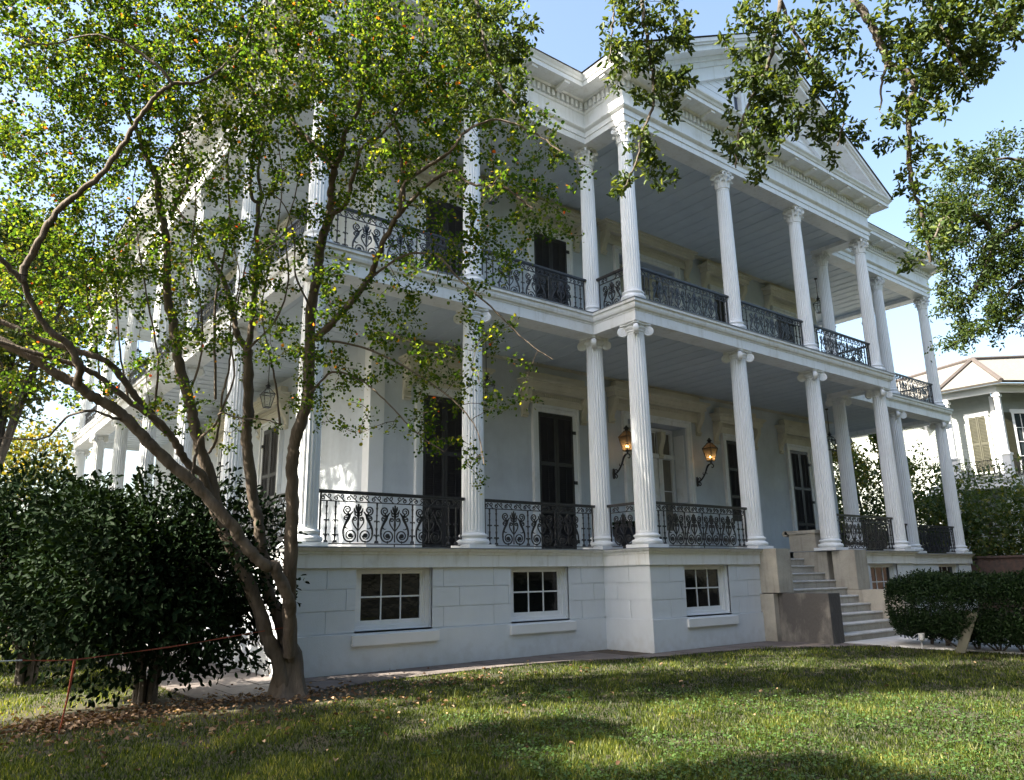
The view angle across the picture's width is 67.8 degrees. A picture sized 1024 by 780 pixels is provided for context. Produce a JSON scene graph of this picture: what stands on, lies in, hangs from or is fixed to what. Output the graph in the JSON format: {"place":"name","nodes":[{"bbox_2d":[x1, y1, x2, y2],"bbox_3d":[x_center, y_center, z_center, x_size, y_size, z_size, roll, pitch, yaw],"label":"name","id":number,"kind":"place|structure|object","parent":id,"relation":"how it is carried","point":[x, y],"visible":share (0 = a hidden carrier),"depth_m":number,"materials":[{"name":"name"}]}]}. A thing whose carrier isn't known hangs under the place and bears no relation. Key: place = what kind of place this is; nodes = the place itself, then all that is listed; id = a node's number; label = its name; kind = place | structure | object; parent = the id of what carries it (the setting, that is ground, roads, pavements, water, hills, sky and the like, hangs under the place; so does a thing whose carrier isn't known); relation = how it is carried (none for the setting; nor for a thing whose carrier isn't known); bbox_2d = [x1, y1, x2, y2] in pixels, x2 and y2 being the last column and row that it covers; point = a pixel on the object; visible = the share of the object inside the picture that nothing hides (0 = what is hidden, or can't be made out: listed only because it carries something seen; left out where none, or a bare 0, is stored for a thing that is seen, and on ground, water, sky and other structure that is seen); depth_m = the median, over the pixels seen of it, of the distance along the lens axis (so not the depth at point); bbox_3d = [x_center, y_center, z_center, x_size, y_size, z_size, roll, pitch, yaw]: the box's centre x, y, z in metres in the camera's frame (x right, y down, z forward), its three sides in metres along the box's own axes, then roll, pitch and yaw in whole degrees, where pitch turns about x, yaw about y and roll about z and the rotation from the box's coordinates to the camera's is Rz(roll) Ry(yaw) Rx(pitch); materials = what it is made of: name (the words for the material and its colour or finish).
{"place":"outdoors","nodes":[
{"label":"outdoors","id":0,"kind":"place"},
{"bbox_2d":[8,627,880,703],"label":"path","id":1,"kind":"structure","parent":0,"point":[244,683],"depth_m":12.94,"materials":[{"name":"grey concrete"}]},
{"bbox_2d":[0,618,1023,779],"bbox_3d":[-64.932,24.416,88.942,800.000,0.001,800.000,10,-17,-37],"label":"lawn","id":2,"kind":"structure","parent":0,"point":[270,704],"depth_m":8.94,"materials":[{"name":"plant"}]},
{"bbox_2d":[0,216,86,410],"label":"tall tree","id":3,"kind":"object","parent":2,"relation":"on","point":[53,317],"visible":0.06,"depth_m":42.15,"materials":[{"name":"green plant"}]},
{"bbox_2d":[0,414,92,506],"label":"tall tree","id":4,"kind":"object","parent":2,"relation":"on","point":[18,450],"visible":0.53,"depth_m":52.38,"materials":[{"name":"green plant"}]},
{"bbox_2d":[0,195,119,471],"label":"garden tree","id":5,"kind":"object","parent":2,"relation":"on","point":[14,413],"visible":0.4,"depth_m":19.73,"materials":[{"name":"green plant"}]},
{"bbox_2d":[0,441,146,686],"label":"camellia bush","id":6,"kind":"object","parent":2,"relation":"on","point":[13,488],"visible":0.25,"depth_m":12.05,"materials":[{"name":"green plant"}]},
{"bbox_2d":[0,462,309,707],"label":"camellia bush","id":7,"kind":"object","parent":2,"relation":"on","point":[149,577],"visible":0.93,"depth_m":9.84,"materials":[{"name":"green plant"}]},
{"bbox_2d":[0,0,600,702],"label":"crape myrtle","id":8,"kind":"object","parent":2,"relation":"on","point":[284,654],"visible":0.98,"depth_m":9.57,"materials":[{"name":"green plant"}]},
{"bbox_2d":[0,650,1017,779],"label":"leaf litter","id":9,"kind":"object","parent":2,"relation":"on","point":[90,720],"visible":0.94,"depth_m":8.99,"materials":[{"name":"brown plant"}]},
{"bbox_2d":[58,660,75,733],"bbox_3d":[-4.761,3.307,8.149,0.030,0.831,0.344,11,-18,-40],"label":"survey stake","id":10,"kind":"object","parent":9,"relation":"in","point":[72,673],"visible":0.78,"depth_m":8.14,"materials":[{"name":"brown wood"}]},
{"bbox_2d":[22,627,282,660],"bbox_3d":[-4.042,3.019,9.076,0.044,0.171,3.293,-10,-16,33],"label":"barrier tape","id":11,"kind":"object","parent":10,"relation":"attached to","point":[145,650],"visible":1,"depth_m":8.80,"materials":[{"name":"red plastic"}]},
{"bbox_2d":[0,660,21,661],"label":"rope","id":12,"kind":"object","parent":11,"relation":"attached to","point":[9,660],"visible":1,"depth_m":7.66,"materials":[{"name":"grey"}]},
{"bbox_2d":[71,0,977,677],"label":"mansion","id":13,"kind":"structure","parent":2,"relation":"on","point":[671,328],"depth_m":19.55,"materials":[{"name":"white paint"}]},
{"bbox_2d":[136,327,141,355],"bbox_3d":[-16.125,-1.954,32.894,0.315,1.583,0.316,10,-17,-37],"label":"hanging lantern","id":14,"kind":"object","parent":13,"relation":"hanging from","point":[138,349],"visible":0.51,"depth_m":32.90,"materials":[{"name":"black metal"}]},
{"bbox_2d":[218,450,221,483],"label":"shutter door","id":15,"kind":"structure","parent":13,"relation":"in","point":[219,463],"depth_m":25.85,"materials":[{"name":"black wood"}]},
{"bbox_2d":[260,354,275,408],"bbox_3d":[-6.222,-0.243,19.476,0.315,1.433,0.316,10,-17,-37],"label":"hanging lantern","id":16,"kind":"object","parent":13,"relation":"hanging from","point":[268,386],"visible":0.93,"depth_m":19.38,"materials":[{"name":"black metal"}]},
{"bbox_2d":[258,425,278,547],"bbox_3d":[-7.077,2.984,22.068,0.100,3.825,1.285,10,-17,-37],"label":"shutter door","id":17,"kind":"structure","parent":13,"relation":"in","point":[270,442],"depth_m":22.24,"materials":[{"name":"black wood"}]},
{"bbox_2d":[351,567,439,646],"bbox_3d":[-2.114,3.846,13.648,1.730,1.295,0.330,10,-17,-37],"label":"window","id":18,"kind":"structure","parent":13,"relation":"in","point":[386,598],"depth_m":13.69,"materials":[{"name":"white paint"}]},
{"bbox_2d":[422,395,461,547],"bbox_3d":[-1.659,2.043,18.581,1.240,3.825,0.068,10,-17,-37],"label":"shutter door","id":19,"kind":"structure","parent":13,"relation":"in","point":[441,478],"depth_m":18.57,"materials":[{"name":"black wood"}]},
{"bbox_2d":[425,197,462,274],"bbox_3d":[-1.740,-3.221,19.860,1.240,3.640,0.049,10,-17,-37],"label":"shutter door","id":20,"kind":"structure","parent":13,"relation":"in","point":[453,226],"depth_m":20.12,"materials":[{"name":"black wood"}]},
{"bbox_2d":[483,333,494,400],"bbox_3d":[-0.616,-0.552,18.170,0.315,1.633,0.316,10,-17,-37],"label":"hanging lantern","id":21,"kind":"object","parent":13,"relation":"hanging from","point":[487,379],"visible":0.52,"depth_m":18.07,"materials":[{"name":"black metal"}]},
{"bbox_2d":[484,148,499,204],"bbox_3d":[-0.501,-5.491,19.535,0.315,1.553,0.316,10,-17,-37],"label":"hanging lantern","id":22,"kind":"object","parent":13,"relation":"hanging from","point":[493,187],"visible":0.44,"depth_m":19.41,"materials":[{"name":"black metal"}]},
{"bbox_2d":[510,566,576,634],"bbox_3d":[0.566,4.300,15.684,1.720,1.295,0.330,10,-17,-37],"label":"window","id":23,"kind":"structure","parent":13,"relation":"in","point":[538,594],"depth_m":15.74,"materials":[{"name":"white paint"}]},
{"bbox_2d":[534,232,570,303],"bbox_3d":[1.178,-2.729,22.069,1.345,3.670,0.100,10,-17,-37],"label":"shutter door","id":24,"kind":"structure","parent":13,"relation":"in","point":[552,255],"depth_m":22.27,"materials":[{"name":"black wood"}]},
{"bbox_2d":[538,412,579,548],"bbox_3d":[1.264,2.533,20.783,1.345,3.825,0.100,10,-17,-37],"label":"shutter door","id":25,"kind":"structure","parent":13,"relation":"in","point":[556,453],"depth_m":20.83,"materials":[{"name":"black wood"}]},
{"bbox_2d":[613,425,631,478],"bbox_3d":[3.184,1.793,22.087,0.369,1.510,0.816,10,-17,-37],"label":"wall lantern","id":26,"kind":"object","parent":13,"relation":"attached to","point":[624,437],"depth_m":21.93,"materials":[{"name":"black metal"}]},
{"bbox_2d":[612,521,635,547],"bbox_3d":[2.648,3.448,18.081,0.739,0.721,0.812,0,-14,-3],"label":"urn","id":27,"kind":"object","parent":13,"relation":"on","point":[628,531],"visible":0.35,"depth_m":17.95,"materials":[{"name":"black metal"}]},
{"bbox_2d":[696,438,717,486],"bbox_3d":[6.175,2.299,24.359,0.369,1.510,0.816,10,-17,-37],"label":"wall lantern","id":28,"kind":"object","parent":13,"relation":"attached to","point":[709,449],"depth_m":24.20,"materials":[{"name":"black metal"}]},
{"bbox_2d":[684,564,738,627],"bbox_3d":[4.310,4.527,16.867,1.710,1.295,0.330,10,-17,-37],"label":"window","id":29,"kind":"structure","parent":13,"relation":"in","point":[705,585],"depth_m":16.95,"materials":[{"name":"white paint"}]},
{"bbox_2d":[714,294,725,321],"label":"shutter door","id":30,"kind":"structure","parent":13,"relation":"in","point":[722,308],"depth_m":27.12,"materials":[{"name":"black wood"}]},
{"bbox_2d":[726,440,741,520],"bbox_3d":[7.715,3.087,25.842,1.200,2.705,0.068,10,-17,-37],"label":"shutter door","id":31,"kind":"structure","parent":13,"relation":"in","point":[731,445],"depth_m":25.67,"materials":[{"name":"black wood"}]},
{"bbox_2d":[727,78,744,113],"bbox_3d":[6.374,-8.080,21.754,0.700,1.790,0.170,10,-17,-37],"label":"attic window","id":32,"kind":"structure","parent":13,"relation":"in","point":[738,103],"depth_m":21.90,"materials":[{"name":"white paint"}]},
{"bbox_2d":[743,87,756,115],"bbox_3d":[6.958,-7.982,22.197,0.700,1.790,0.170,10,-17,-37],"label":"attic window","id":33,"kind":"structure","parent":13,"relation":"in","point":[745,94],"depth_m":22.09,"materials":[{"name":"white paint"}]},
{"bbox_2d":[774,106,790,140],"bbox_3d":[8.174,-7.776,23.120,0.700,1.790,0.170,10,-17,-37],"label":"attic window","id":34,"kind":"structure","parent":13,"relation":"in","point":[775,108],"depth_m":23.21,"materials":[{"name":"white paint"}]},
{"bbox_2d":[776,315,795,343],"bbox_3d":[10.648,-1.127,29.262,1.265,3.670,0.100,10,-17,-37],"label":"shutter door","id":35,"kind":"structure","parent":13,"relation":"in","point":[784,323],"depth_m":29.55,"materials":[{"name":"black wood"}]},
{"bbox_2d":[790,450,815,530],"bbox_3d":[10.735,4.135,27.976,1.265,3.825,0.100,10,-17,-37],"label":"shutter door","id":36,"kind":"structure","parent":13,"relation":"in","point":[804,502],"depth_m":28.07,"materials":[{"name":"black wood"}]},
{"bbox_2d":[813,278,820,313],"bbox_3d":[11.493,-3.545,28.667,0.315,1.383,0.316,10,-17,-37],"label":"hanging lantern","id":37,"kind":"object","parent":13,"relation":"hanging from","point":[817,300],"visible":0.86,"depth_m":28.61,"materials":[{"name":"black metal"}]},
{"bbox_2d":[825,408,835,450],"bbox_3d":[11.339,1.408,27.267,0.315,1.503,0.316,10,-17,-37],"label":"hanging lantern","id":38,"kind":"object","parent":13,"relation":"hanging from","point":[829,434],"visible":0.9,"depth_m":27.19,"materials":[{"name":"black metal"}]},
{"bbox_2d":[870,563,894,588],"bbox_3d":[10.491,5.490,21.719,1.560,1.060,0.120,10,-17,-37],"label":"window","id":39,"kind":"structure","parent":13,"relation":"in","point":[880,573],"depth_m":21.82,"materials":[{"name":"white paint"}]},
{"bbox_2d":[938,564,956,574],"bbox_3d":[15.451,6.735,27.148,1.630,1.060,0.120,10,-17,-37],"label":"window","id":40,"kind":"structure","parent":13,"relation":"in","point":[942,567],"depth_m":27.41,"materials":[{"name":"white paint"}]},
{"bbox_2d":[112,684,1023,779],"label":"clover","id":41,"kind":"object","parent":2,"relation":"on","point":[875,775],"visible":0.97,"depth_m":7.03,"materials":[{"name":"green plant"}]},
{"bbox_2d":[414,0,1023,274],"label":"live oak","id":42,"kind":"object","parent":2,"relation":"on","point":[933,79],"visible":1,"depth_m":6.11,"materials":[{"name":"green plant"}]},
{"bbox_2d":[830,441,873,510],"bbox_3d":[16.517,5.933,36.651,2.314,8.704,3.223,-2,-14,5],"label":"slender tree","id":43,"kind":"object","parent":2,"relation":"on","point":[835,457],"visible":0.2,"depth_m":36.73,"materials":[{"name":"green plant"}]},
{"bbox_2d":[833,445,887,549],"bbox_3d":[15.539,6.119,34.460,4.716,7.232,4.980,10,-17,-37],"label":"evergreen shrub","id":44,"kind":"object","parent":2,"relation":"on","point":[865,507],"visible":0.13,"depth_m":34.20,"materials":[{"name":"green plant"}]},
{"bbox_2d":[864,434,923,487],"bbox_3d":[17.770,5.491,34.884,2.170,8.692,2.298,10,-17,-37],"label":"slender tree","id":45,"kind":"object","parent":2,"relation":"on","point":[872,438],"visible":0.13,"depth_m":35.69,"materials":[{"name":"green plant"}]},
{"bbox_2d":[918,633,924,648],"bbox_3d":[8.284,5.101,15.386,0.130,0.360,0.127,10,-17,-37],"label":"garden spotlight","id":46,"kind":"object","parent":2,"relation":"on","point":[921,636],"visible":0.94,"depth_m":15.38,"materials":[{"name":"grey metal"}]},
{"bbox_2d":[861,439,988,552],"bbox_3d":[18.198,5.922,33.654,5.539,7.216,4.846,-2,-14,3],"label":"evergreen shrub","id":47,"kind":"object","parent":2,"relation":"on","point":[930,468],"visible":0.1,"depth_m":33.42,"materials":[{"name":"green plant"}]},
{"bbox_2d":[883,567,1023,652],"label":"boxwood hedge","id":48,"kind":"object","parent":2,"relation":"on","point":[947,622],"visible":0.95,"depth_m":14.88,"materials":[{"name":"green plant"}]},
{"bbox_2d":[903,120,1023,362],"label":"oak tree","id":49,"kind":"object","parent":2,"relation":"on","point":[990,268],"visible":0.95,"depth_m":11.79,"materials":[{"name":"green plant"}]},
{"bbox_2d":[956,612,976,653],"bbox_3d":[8.636,4.666,14.466,0.297,0.863,0.505,-2,-14,3],"label":"trunk","id":50,"kind":"object","parent":2,"relation":"on","point":[962,646],"visible":0.73,"depth_m":14.44,"materials":[{"name":"brown wood"}]},
{"bbox_2d":[914,458,1023,570],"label":"evergreen shrub","id":51,"kind":"object","parent":2,"relation":"on","point":[990,548],"visible":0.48,"depth_m":30.42,"materials":[{"name":"green plant"}]},
{"bbox_2d":[971,555,1023,611],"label":"brick wall","id":52,"kind":"structure","parent":2,"relation":"on","point":[1000,563],"depth_m":28.65,"materials":[{"name":"red brick"}]},
{"bbox_2d":[975,453,1023,554],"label":"evergreen shrub","id":53,"kind":"object","parent":2,"relation":"on","point":[1020,486],"visible":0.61,"depth_m":30.14,"materials":[{"name":"green plant"}]},
{"bbox_2d":[0,0,1023,518],"label":"sky","id":54,"kind":"structure","parent":0,"point":[570,36],"materials":[{"name":"blue"}]},
{"bbox_2d":[132,611,1017,703],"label":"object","id":55,"kind":"object","parent":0,"point":[629,653],"visible":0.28,"depth_m":15.49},
{"bbox_2d":[830,355,1023,554],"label":"grey house","id":56,"kind":"structure","parent":0,"point":[985,428],"depth_m":36.91,"materials":[{"name":"white paint"}]},
{"bbox_2d":[844,634,1023,654],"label":"walkway","id":57,"kind":"structure","parent":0,"point":[898,640],"depth_m":16.10,"materials":[{"name":"grey concrete"}]}
]}

